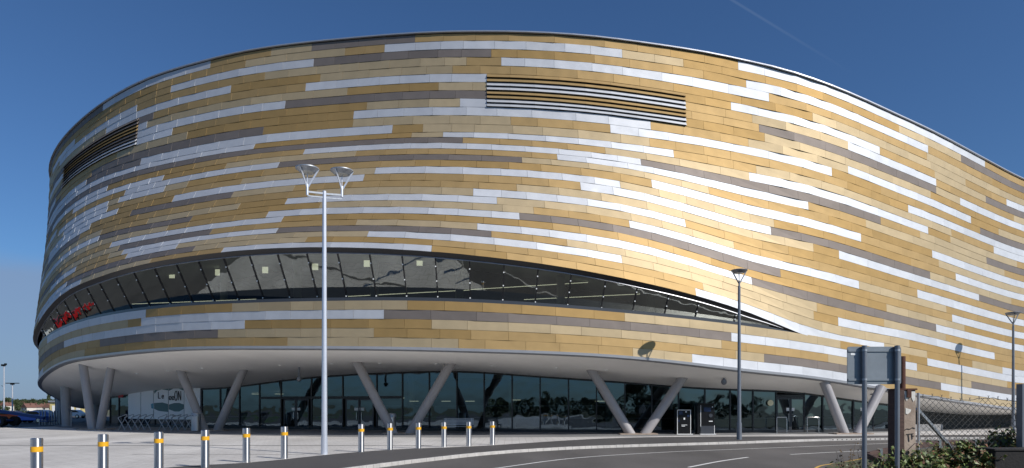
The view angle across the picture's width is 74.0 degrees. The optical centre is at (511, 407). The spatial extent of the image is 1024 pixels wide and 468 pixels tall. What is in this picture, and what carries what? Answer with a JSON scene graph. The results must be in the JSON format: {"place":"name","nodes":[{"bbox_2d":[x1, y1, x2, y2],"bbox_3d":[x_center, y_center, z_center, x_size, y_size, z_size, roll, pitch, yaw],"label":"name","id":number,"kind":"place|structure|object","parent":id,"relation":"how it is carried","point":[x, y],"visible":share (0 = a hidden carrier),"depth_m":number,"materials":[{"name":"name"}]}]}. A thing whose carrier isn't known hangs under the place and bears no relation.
{"place":"outdoors","nodes":[
{"label":"outdoors","id":0,"kind":"place"},
{"bbox_2d":[0,415,108,427],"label":"car park","id":1,"kind":"structure","parent":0,"point":[35,424],"depth_m":81.35,"materials":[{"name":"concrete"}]},
{"bbox_2d":[1,363,6,409],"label":"lamp post","id":2,"kind":"object","parent":1,"relation":"on","point":[4,364],"visible":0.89,"depth_m":109.91,"materials":[{"name":"grey metal"}]},
{"bbox_2d":[0,411,26,421],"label":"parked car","id":3,"kind":"object","parent":1,"relation":"on","point":[6,415],"visible":0.24,"depth_m":83.27,"materials":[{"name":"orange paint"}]},
{"bbox_2d":[0,410,56,425],"bbox_3d":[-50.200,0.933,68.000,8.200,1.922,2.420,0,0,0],"label":"parked car","id":4,"kind":"object","parent":1,"relation":"on","point":[11,421],"visible":1,"depth_m":68.00,"materials":[{"name":"blue metal"}]},
{"bbox_2d":[18,411,53,422],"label":"parked car","id":5,"kind":"object","parent":1,"relation":"on","point":[29,419],"visible":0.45,"depth_m":81.25,"materials":[{"name":"blue paint"}]},
{"bbox_2d":[71,410,85,417],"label":"parked car","id":6,"kind":"object","parent":1,"relation":"on","point":[78,413],"visible":0.42,"depth_m":117.28,"materials":[{"name":"blue paint"}]},
{"bbox_2d":[0,425,1010,467],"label":"plaza","id":7,"kind":"structure","parent":0,"point":[87,456],"depth_m":34.64,"materials":[{"name":"concrete"}]},
{"bbox_2d":[30,438,42,467],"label":"bollard","id":8,"kind":"object","parent":7,"relation":"on","point":[36,452],"visible":1,"depth_m":15.74,"materials":[{"name":"metal"}]},
{"bbox_2d":[98,434,108,467],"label":"bollard","id":9,"kind":"object","parent":7,"relation":"on","point":[103,450],"visible":1,"depth_m":17.94,"materials":[{"name":"metal"}]},
{"bbox_2d":[154,432,163,467],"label":"bollard","id":10,"kind":"object","parent":7,"relation":"on","point":[158,449],"visible":1,"depth_m":19.71,"materials":[{"name":"metal"}]},
{"bbox_2d":[201,430,209,467],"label":"bollard","id":11,"kind":"object","parent":7,"relation":"on","point":[205,448],"visible":1,"depth_m":21.34,"materials":[{"name":"metal"}]},
{"bbox_2d":[0,445,431,445],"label":"drain channel","id":12,"kind":"object","parent":7,"relation":"on","point":[215,445],"visible":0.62,"depth_m":33.66,"materials":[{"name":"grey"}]},
{"bbox_2d":[242,428,249,462],"bbox_3d":[-9.155,1.308,23.440,0.254,1.185,0.254,0,0,44],"label":"bollard","id":13,"kind":"object","parent":7,"relation":"on","point":[246,444],"visible":0.99,"depth_m":23.33,"materials":[{"name":"metal"}]},
{"bbox_2d":[281,427,287,458],"bbox_3d":[-8.400,1.308,25.097,0.254,1.185,0.254,0,0,27],"label":"bollard","id":14,"kind":"object","parent":7,"relation":"on","point":[284,442],"visible":1,"depth_m":25.00,"materials":[{"name":"metal"}]},
{"bbox_2d":[295,164,353,454],"bbox_3d":[-7.536,-3.882,27.373,2.274,11.564,0.922,0,0,-22],"label":"lamp post","id":15,"kind":"object","parent":7,"relation":"on","point":[308,169],"visible":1,"depth_m":27.29,"materials":[{"name":"white metal"}]},
{"bbox_2d":[387,423,392,449],"bbox_3d":[-5.452,1.308,30.386,0.254,1.185,0.254,0,0,-23],"label":"bollard","id":16,"kind":"object","parent":7,"relation":"on","point":[389,436],"visible":1,"depth_m":30.29,"materials":[{"name":"metal"}]},
{"bbox_2d":[416,423,420,447],"bbox_3d":[-4.325,1.308,31.420,0.254,1.185,0.254,0,0,-10],"label":"bollard","id":17,"kind":"object","parent":7,"relation":"on","point":[418,435],"visible":0.99,"depth_m":31.32,"materials":[{"name":"metal"}]},
{"bbox_2d":[441,422,446,446],"bbox_3d":[-3.246,1.308,32.462,0.254,1.185,0.254,0,0,-4],"label":"bollard","id":18,"kind":"object","parent":7,"relation":"on","point":[443,434],"visible":0.95,"depth_m":32.36,"materials":[{"name":"metal"}]},
{"bbox_2d":[466,422,470,445],"bbox_3d":[-2.109,1.308,33.196,0.254,1.185,0.254,0,0,-40],"label":"bollard","id":19,"kind":"object","parent":7,"relation":"on","point":[468,433],"visible":0.98,"depth_m":33.09,"materials":[{"name":"metal"}]},
{"bbox_2d":[490,421,494,444],"bbox_3d":[-0.990,1.308,34.362,0.254,1.185,0.254,0,0,-14],"label":"bollard","id":20,"kind":"object","parent":7,"relation":"on","point":[492,432],"visible":1,"depth_m":34.25,"materials":[{"name":"metal"}]},
{"bbox_2d":[1005,311,1021,430],"bbox_3d":[38.328,-2.701,52.000,1.053,9.201,1.050,0,0,0],"label":"lamp post","id":21,"kind":"object","parent":7,"relation":"on","point":[1013,420],"visible":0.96,"depth_m":51.92,"materials":[{"name":"grey metal"}]},
{"bbox_2d":[0,0,1023,400],"label":"sky","id":22,"kind":"structure","parent":0,"point":[953,68],"materials":[{"name":"blue"}]},
{"bbox_2d":[54,421,1009,436],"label":"apron","id":23,"kind":"object","parent":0,"point":[297,432],"visible":0.3,"depth_m":49.02,"materials":[{"name":"grey concrete"}]},
{"bbox_2d":[191,413,200,430],"bbox_3d":[-25.017,1.158,53.830,0.713,1.484,0.719,0,0,0],"label":"litter bin","id":24,"kind":"object","parent":23,"relation":"on","point":[195,421],"visible":0.92,"depth_m":53.55,"materials":[{"name":"metal"}]},
{"bbox_2d":[386,413,395,432],"bbox_3d":[-8.694,1.158,48.937,0.713,1.484,0.719,0,0,0],"label":"litter bin","id":25,"kind":"object","parent":23,"relation":"on","point":[392,416],"visible":0.38,"depth_m":48.67,"materials":[{"name":"metal"}]},
{"bbox_2d":[444,418,473,432],"bbox_3d":[-3.917,1.348,49.776,2.200,1.104,0.682,0,0,0],"label":"bench","id":26,"kind":"object","parent":23,"relation":"on","point":[471,420],"visible":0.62,"depth_m":50.02,"materials":[{"name":"metal"}]},
{"bbox_2d":[674,409,692,434],"bbox_3d":[12.012,1.030,47.633,1.105,1.740,0.845,0,0,0],"label":"ticket machine","id":27,"kind":"object","parent":23,"relation":"on","point":[682,421],"visible":0.98,"depth_m":47.51,"materials":[{"name":"black metal"}]},
{"bbox_2d":[695,403,715,434],"bbox_3d":[13.564,0.810,47.693,1.230,2.180,0.965,0,0,0],"label":"ticket machine","id":28,"kind":"object","parent":23,"relation":"on","point":[704,419],"visible":1,"depth_m":47.51,"materials":[{"name":"black metal"}]},
{"bbox_2d":[915,424,942,430],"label":"barrier wall","id":29,"kind":"structure","parent":23,"relation":"on","point":[923,427],"depth_m":54.02,"materials":[{"name":"white concrete"}]},
{"bbox_2d":[168,435,1015,467],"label":"footway","id":30,"kind":"structure","parent":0,"point":[345,460],"depth_m":29.78,"materials":[{"name":"concrete"}]},
{"bbox_2d":[358,424,363,451],"bbox_3d":[-6.407,1.308,28.891,0.254,1.185,0.254,0,0,-43],"label":"bollard","id":31,"kind":"object","parent":30,"relation":"on","point":[360,437],"visible":0.97,"depth_m":28.79,"materials":[{"name":"metal"}]},
{"bbox_2d":[731,268,747,439],"bbox_3d":[13.292,-3.087,39.778,0.948,9.974,0.945,0,0,0],"label":"lamp post","id":32,"kind":"object","parent":30,"relation":"on","point":[739,271],"visible":1,"depth_m":39.70,"materials":[{"name":"grey metal"}]},
{"bbox_2d":[381,439,986,467],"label":"road","id":33,"kind":"structure","parent":0,"point":[774,455],"depth_m":27.31,"materials":[{"name":"grey asphalt"}]},
{"bbox_2d":[346,437,985,467],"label":"kerb","id":34,"kind":"structure","parent":33,"relation":"on","point":[387,464],"depth_m":33.27,"materials":[{"name":"concrete"}]},
{"bbox_2d":[499,443,884,467],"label":"edge line","id":35,"kind":"object","parent":33,"relation":"on","point":[655,452],"visible":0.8,"depth_m":29.30,"materials":[{"name":"paint"}]},
{"bbox_2d":[826,447,954,467],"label":"verge","id":36,"kind":"structure","parent":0,"point":[855,461],"depth_m":23.55,"materials":[{"name":"green plant"}]},
{"bbox_2d":[835,441,861,467],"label":"dry weed","id":37,"kind":"object","parent":36,"relation":"on","point":[850,459],"visible":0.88,"depth_m":13.47,"materials":[{"name":"brown plant"}]},
{"bbox_2d":[847,345,900,467],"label":"road sign","id":38,"kind":"object","parent":36,"relation":"on","point":[866,365],"visible":1,"depth_m":12.66,"materials":[{"name":"grey metal"}]},
{"bbox_2d":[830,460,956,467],"bbox_3d":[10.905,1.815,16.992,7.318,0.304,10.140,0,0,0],"label":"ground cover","id":39,"kind":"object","parent":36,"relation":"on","point":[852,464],"visible":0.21,"depth_m":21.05,"materials":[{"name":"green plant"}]},
{"bbox_2d":[856,446,944,467],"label":"bramble bush","id":40,"kind":"object","parent":36,"relation":"on","point":[915,460],"visible":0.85,"depth_m":12.82,"materials":[{"name":"green plant"}]},
{"bbox_2d":[887,356,916,465],"bbox_3d":[7.567,0.557,13.197,0.359,3.086,0.425,0,0,0],"label":"gate post","id":41,"kind":"object","parent":36,"relation":"on","point":[907,420],"visible":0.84,"depth_m":13.02,"materials":[{"name":"concrete"}]},
{"bbox_2d":[867,439,987,467],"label":"hedge","id":42,"kind":"object","parent":36,"relation":"on","point":[883,451],"visible":0.36,"depth_m":18.92,"materials":[{"name":"plant"}]},
{"bbox_2d":[917,437,986,467],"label":"bramble bush","id":43,"kind":"object","parent":36,"relation":"on","point":[967,446],"visible":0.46,"depth_m":13.00,"materials":[{"name":"green plant"}]},
{"bbox_2d":[916,444,1007,467],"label":"bramble bush","id":44,"kind":"object","parent":36,"relation":"on","point":[980,460],"visible":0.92,"depth_m":12.57,"materials":[{"name":"green plant"}]},
{"bbox_2d":[915,393,1015,456],"bbox_3d":[9.402,0.859,13.529,2.962,2.282,0.506,0,0,0],"label":"chain link fence","id":45,"kind":"object","parent":36,"relation":"on","point":[930,424],"visible":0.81,"depth_m":13.30,"materials":[{"name":"metal"}]},
{"bbox_2d":[1016,384,1023,446],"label":"fence post","id":46,"kind":"object","parent":45,"relation":"attached to","point":[1019,415],"visible":0.81,"depth_m":13.08,"materials":[{"name":"grey metal"}]},
{"bbox_2d":[970,425,1015,446],"bbox_3d":[9.710,1.151,13.610,1.270,1.604,0.740,0,0,0],"label":"bramble bush","id":47,"kind":"object","parent":36,"relation":"on","point":[1000,440],"visible":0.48,"depth_m":13.51,"materials":[{"name":"green plant"}]},
{"bbox_2d":[976,447,1023,467],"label":"dark block wall","id":48,"kind":"structure","parent":36,"relation":"on","point":[1014,458],"depth_m":12.45,"materials":[{"name":"grey concrete"}]},
{"bbox_3d":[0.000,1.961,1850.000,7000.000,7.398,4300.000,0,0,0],"label":"ground","id":49,"kind":"structure","parent":0,"visible":0},
{"bbox_2d":[2,402,13,410],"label":"house","id":50,"kind":"structure","parent":49,"relation":"on","point":[8,404],"depth_m":698.42,"materials":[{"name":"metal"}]},
{"bbox_2d":[20,403,36,411],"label":"house","id":51,"kind":"structure","parent":49,"relation":"on","point":[28,406],"depth_m":557.68,"materials":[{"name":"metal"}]},
{"bbox_2d":[48,401,84,411],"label":"long building","id":52,"kind":"structure","parent":49,"relation":"on","point":[52,405],"depth_m":146.00,"materials":[{"name":"white"}]},
{"bbox_2d":[33,30,1023,434],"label":"arena","id":53,"kind":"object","parent":49,"relation":"on","point":[545,232],"visible":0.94,"depth_m":47.76,"materials":[{"name":"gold metal"}]},
{"bbox_2d":[63,301,76,320],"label":"window","id":54,"kind":"structure","parent":53,"relation":"in","point":[65,302],"depth_m":58.34,"materials":[{"name":"grey"}]},
{"bbox_2d":[73,294,87,317],"bbox_3d":[-35.832,-8.182,56.774,0.086,2.438,1.372,0,0,41],"label":"window mullion","id":55,"kind":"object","parent":53,"relation":"in","point":[75,295],"depth_m":56.62,"materials":[{"name":"grey metal"}]},
{"bbox_2d":[86,288,101,313],"bbox_3d":[-33.538,-8.286,54.836,0.086,2.534,1.421,0,0,40],"label":"window mullion","id":56,"kind":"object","parent":53,"relation":"in","point":[88,290],"depth_m":54.72,"materials":[{"name":"grey metal"}]},
{"bbox_2d":[99,283,115,310],"bbox_3d":[-31.514,-8.327,53.199,0.086,2.587,1.449,0,0,38],"label":"window mullion","id":57,"kind":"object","parent":53,"relation":"in","point":[102,288],"depth_m":53.07,"materials":[{"name":"grey metal"}]},
{"bbox_2d":[109,396,117,425],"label":"window","id":58,"kind":"structure","parent":53,"relation":"in","point":[113,404],"depth_m":69.73,"materials":[{"name":"grey"}]},
{"bbox_2d":[118,394,128,425],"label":"window","id":59,"kind":"structure","parent":53,"relation":"in","point":[123,401],"depth_m":68.83,"materials":[{"name":"grey"}]},
{"bbox_2d":[115,278,132,308],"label":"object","id":60,"kind":"structure","parent":53,"relation":"in","point":[117,279],"depth_m":51.34,"materials":[{"name":"grey metal"}]},
{"bbox_2d":[129,419,140,425],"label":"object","id":61,"kind":"structure","parent":53,"relation":"in","point":[131,423],"depth_m":67.76,"materials":[{"name":"grey"}]},
{"bbox_2d":[133,273,151,305],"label":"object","id":62,"kind":"structure","parent":53,"relation":"in","point":[137,279],"depth_m":49.80,"materials":[{"name":"grey metal"}]},
{"bbox_2d":[141,391,153,426],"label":"window","id":63,"kind":"structure","parent":53,"relation":"in","point":[151,423],"depth_m":66.32,"materials":[{"name":"grey"}]},
{"bbox_2d":[154,389,168,426],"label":"window","id":64,"kind":"structure","parent":53,"relation":"in","point":[157,423],"depth_m":65.20,"materials":[{"name":"grey glass"}]},
{"bbox_2d":[154,268,171,303],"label":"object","id":65,"kind":"structure","parent":53,"relation":"in","point":[157,274],"depth_m":48.40,"materials":[{"name":"grey metal"}]},
{"bbox_2d":[169,419,184,427],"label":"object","id":66,"kind":"structure","parent":53,"relation":"in","point":[171,423],"depth_m":64.09,"materials":[{"name":"grey"}]},
{"bbox_2d":[176,265,193,301],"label":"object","id":67,"kind":"structure","parent":53,"relation":"in","point":[179,271],"depth_m":47.16,"materials":[{"name":"grey metal"}]},
{"bbox_2d":[185,388,200,427],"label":"window","id":68,"kind":"structure","parent":53,"relation":"in","point":[188,421],"depth_m":63.24,"materials":[{"name":"grey"}]},
{"bbox_2d":[198,261,215,300],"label":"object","id":69,"kind":"structure","parent":53,"relation":"in","point":[201,268],"depth_m":46.19,"materials":[{"name":"grey metal"}]},
{"bbox_2d":[201,388,218,427],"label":"window","id":70,"kind":"structure","parent":53,"relation":"in","point":[209,396],"depth_m":62.08,"materials":[{"name":"grey"}]},
{"bbox_2d":[219,387,238,427],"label":"window","id":71,"kind":"structure","parent":53,"relation":"in","point":[232,421],"depth_m":61.16,"materials":[{"name":"grey"}]},
{"bbox_2d":[223,258,239,299],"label":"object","id":72,"kind":"structure","parent":53,"relation":"in","point":[226,265],"depth_m":45.27,"materials":[{"name":"grey metal"}]},
{"bbox_2d":[239,383,258,428],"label":"window","id":73,"kind":"structure","parent":53,"relation":"in","point":[248,394],"depth_m":60.39,"materials":[{"name":"grey"}]},
{"bbox_2d":[249,256,264,298],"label":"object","id":74,"kind":"structure","parent":53,"relation":"in","point":[252,264],"depth_m":44.53,"materials":[{"name":"grey"}]},
{"bbox_2d":[259,380,279,428],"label":"window","id":75,"kind":"structure","parent":53,"relation":"in","point":[269,392],"depth_m":59.67,"materials":[{"name":"grey"}]},
{"bbox_2d":[277,255,291,297],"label":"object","id":76,"kind":"structure","parent":53,"relation":"in","point":[278,256],"depth_m":43.82,"materials":[{"name":"grey metal"}]},
{"bbox_2d":[284,399,295,427],"bbox_3d":[-19.289,0.590,59.030,1.153,2.580,0.375,0,0,0],"label":"door","id":77,"kind":"structure","parent":53,"relation":"in","point":[289,404],"depth_m":59.02,"materials":[{"name":"grey glass"}]},
{"bbox_2d":[280,377,310,428],"bbox_3d":[-18.698,-0.352,58.922,2.944,4.544,0.923,0,0,0],"label":"window","id":78,"kind":"structure","parent":53,"relation":"in","point":[289,388],"depth_m":58.93,"materials":[{"name":"grey"}]},
{"bbox_2d":[296,399,308,428],"bbox_3d":[-18.092,0.590,58.720,1.185,2.580,0.357,0,0,0],"label":"door","id":79,"kind":"structure","parent":53,"relation":"in","point":[302,405],"depth_m":58.72,"materials":[{"name":"grey"}]},
{"bbox_2d":[306,254,318,297],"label":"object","id":80,"kind":"structure","parent":53,"relation":"in","point":[307,255],"depth_m":43.24,"materials":[{"name":"grey metal"}]},
{"bbox_2d":[311,375,341,429],"bbox_3d":[-15.815,-0.433,58.126,2.957,4.707,0.986,0,0,0],"label":"window","id":81,"kind":"structure","parent":53,"relation":"in","point":[334,382],"depth_m":58.05,"materials":[{"name":"grey"}]},
{"bbox_2d":[337,254,347,296],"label":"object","id":82,"kind":"structure","parent":53,"relation":"in","point":[338,256],"depth_m":42.71,"materials":[{"name":"grey metal"}]},
{"bbox_2d":[346,399,358,428],"bbox_3d":[-13.454,0.590,57.341,1.242,2.580,0.487,0,0,0],"label":"door","id":83,"kind":"structure","parent":53,"relation":"in","point":[352,405],"depth_m":57.34,"materials":[{"name":"grey"}]},
{"bbox_2d":[342,373,375,429],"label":"window","id":84,"kind":"structure","parent":53,"relation":"in","point":[353,387],"depth_m":57.32,"materials":[{"name":"grey"}]},
{"bbox_2d":[360,399,373,428],"bbox_3d":[-12.163,0.590,56.869,1.278,2.580,0.493,0,0,0],"label":"door","id":85,"kind":"structure","parent":53,"relation":"in","point":[366,405],"depth_m":56.84,"materials":[{"name":"grey"}]},
{"bbox_2d":[369,254,377,296],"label":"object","id":86,"kind":"structure","parent":53,"relation":"in","point":[369,254],"depth_m":42.31,"materials":[{"name":"grey metal"}]},
{"bbox_2d":[376,372,401,429],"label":"window","id":87,"kind":"structure","parent":53,"relation":"in","point":[388,384],"depth_m":56.07,"materials":[{"name":"grey"}]},
{"bbox_2d":[401,256,407,296],"bbox_3d":[-6.641,-7.894,42.216,0.075,2.745,1.531,0,0,6],"label":"window mullion","id":88,"kind":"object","parent":53,"relation":"in","point":[401,256],"depth_m":42.03,"materials":[{"name":"grey metal"}]},
{"bbox_2d":[402,371,428,430],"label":"window","id":89,"kind":"structure","parent":53,"relation":"in","point":[415,384],"depth_m":55.31,"materials":[{"name":"grey"}]},
{"bbox_2d":[435,258,438,297],"bbox_3d":[-4.644,-7.783,42.054,0.072,2.628,1.470,0,0,2],"label":"window mullion","id":90,"kind":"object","parent":53,"relation":"in","point":[435,258],"depth_m":41.93,"materials":[{"name":"grey metal"}]},
{"bbox_2d":[429,371,455,430],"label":"window","id":91,"kind":"structure","parent":53,"relation":"in","point":[444,405],"depth_m":54.26,"materials":[{"name":"grey"}]},
{"bbox_2d":[456,371,482,431],"bbox_3d":[-3.285,-0.498,53.423,2.256,4.837,0.962,0,0,0],"label":"window","id":92,"kind":"structure","parent":53,"relation":"in","point":[469,384],"depth_m":53.40,"materials":[{"name":"grey"}]},
{"bbox_2d":[469,261,470,298],"bbox_3d":[-2.597,-7.653,42.019,0.071,2.507,1.407,0,0,-2],"label":"window mullion","id":93,"kind":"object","parent":53,"relation":"in","point":[469,261],"depth_m":41.95,"materials":[{"name":"grey metal"}]},
{"bbox_2d":[483,372,510,431],"bbox_3d":[-1.102,-0.435,52.691,2.251,4.711,0.800,0,0,0],"label":"window","id":94,"kind":"structure","parent":53,"relation":"in","point":[496,386],"depth_m":52.68,"materials":[{"name":"grey"}]},
{"bbox_2d":[511,374,538,431],"bbox_3d":[1.055,-0.343,52.110,2.200,4.526,0.672,0,0,0],"label":"window","id":95,"kind":"structure","parent":53,"relation":"in","point":[524,388],"depth_m":52.10,"materials":[{"name":"grey"}]},
{"bbox_2d":[539,376,567,431],"bbox_3d":[3.185,-0.251,51.637,2.192,4.342,0.594,0,0,0],"label":"window","id":96,"kind":"structure","parent":53,"relation":"in","point":[553,391],"depth_m":51.63,"materials":[{"name":"grey"}]},
{"bbox_2d":[566,275,571,304],"bbox_3d":[3.564,-7.183,42.642,0.078,2.118,1.205,0,0,-10],"label":"window mullion","id":97,"kind":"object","parent":53,"relation":"in","point":[570,275],"depth_m":42.51,"materials":[{"name":"grey metal"}]},
{"bbox_2d":[568,378,595,431],"bbox_3d":[5.276,-0.169,51.225,2.176,4.179,0.445,0,0,3],"label":"window","id":98,"kind":"structure","parent":53,"relation":"in","point":[581,392],"depth_m":51.23,"materials":[{"name":"grey"}]},
{"bbox_2d":[600,281,605,307],"bbox_3d":[5.750,-6.973,43.028,0.079,1.930,1.107,0,0,-12],"label":"window mullion","id":99,"kind":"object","parent":53,"relation":"in","point":[604,281],"depth_m":42.89,"materials":[{"name":"grey metal"}]},
{"bbox_2d":[596,380,623,432],"bbox_3d":[7.357,-0.089,50.913,2.174,4.018,0.359,0,0,3],"label":"window","id":100,"kind":"structure","parent":53,"relation":"in","point":[606,422],"depth_m":50.91,"materials":[{"name":"grey glass"}]},
{"bbox_2d":[624,382,650,432],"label":"window","id":101,"kind":"structure","parent":53,"relation":"in","point":[637,396],"depth_m":50.69,"materials":[{"name":"grey glass"}]},
{"bbox_2d":[651,384,677,432],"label":"window","id":102,"kind":"structure","parent":53,"relation":"in","point":[666,423],"depth_m":50.54,"materials":[{"name":"grey glass"}]},
{"bbox_2d":[678,386,703,432],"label":"window","id":103,"kind":"structure","parent":53,"relation":"in","point":[687,396],"depth_m":50.49,"materials":[{"name":"grey glass"}]},
{"bbox_2d":[704,388,729,432],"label":"window","id":104,"kind":"structure","parent":53,"relation":"in","point":[720,396],"depth_m":50.49,"materials":[{"name":"grey glass"}]},
{"bbox_2d":[729,389,751,432],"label":"window","id":105,"kind":"structure","parent":53,"relation":"in","point":[746,394],"depth_m":50.51,"materials":[{"name":"grey glass"}]},
{"bbox_2d":[752,389,775,432],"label":"window","id":106,"kind":"structure","parent":53,"relation":"in","point":[763,415],"depth_m":50.55,"materials":[{"name":"grey glass"}]},
{"bbox_2d":[777,398,789,431],"bbox_3d":[20.224,0.590,50.683,1.118,2.580,0.213,0,0,-3],"label":"door","id":107,"kind":"structure","parent":53,"relation":"in","point":[783,404],"depth_m":50.69,"materials":[{"name":"grey"}]},
{"bbox_2d":[775,390,803,432],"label":"window","id":108,"kind":"structure","parent":53,"relation":"in","point":[776,396],"depth_m":50.67,"materials":[{"name":"grey"}]},
{"bbox_2d":[790,398,803,431],"bbox_3d":[21.349,0.590,50.855,1.141,2.580,0.259,0,0,-3],"label":"door","id":109,"kind":"structure","parent":53,"relation":"in","point":[796,404],"depth_m":50.86,"materials":[{"name":"grey"}]},
{"bbox_2d":[804,393,821,432],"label":"window","id":110,"kind":"structure","parent":53,"relation":"in","point":[812,402],"depth_m":51.23,"materials":[{"name":"grey glass"}]},
{"bbox_2d":[822,395,852,431],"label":"window","id":111,"kind":"structure","parent":53,"relation":"in","point":[828,424],"depth_m":51.88,"materials":[{"name":"grey"}]},
{"bbox_2d":[854,400,861,428],"bbox_3d":[26.811,0.590,52.657,0.951,2.580,0.397,0,0,0],"label":"door","id":112,"kind":"structure","parent":53,"relation":"in","point":[857,405],"depth_m":52.63,"materials":[{"name":"grey"}]},
{"bbox_2d":[852,399,869,431],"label":"window","id":113,"kind":"structure","parent":53,"relation":"in","point":[853,399],"depth_m":52.45,"materials":[{"name":"grey metal"}]},
{"bbox_2d":[867,403,872,430],"bbox_3d":[27.778,0.590,53.013,0.970,2.580,0.427,0,0,0],"label":"door","id":114,"kind":"structure","parent":53,"relation":"in","point":[870,426],"depth_m":53.11,"materials":[{"name":"grey"}]},
{"bbox_2d":[873,403,887,430],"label":"window","id":115,"kind":"structure","parent":53,"relation":"in","point":[880,416],"depth_m":53.53,"materials":[{"name":"grey"}]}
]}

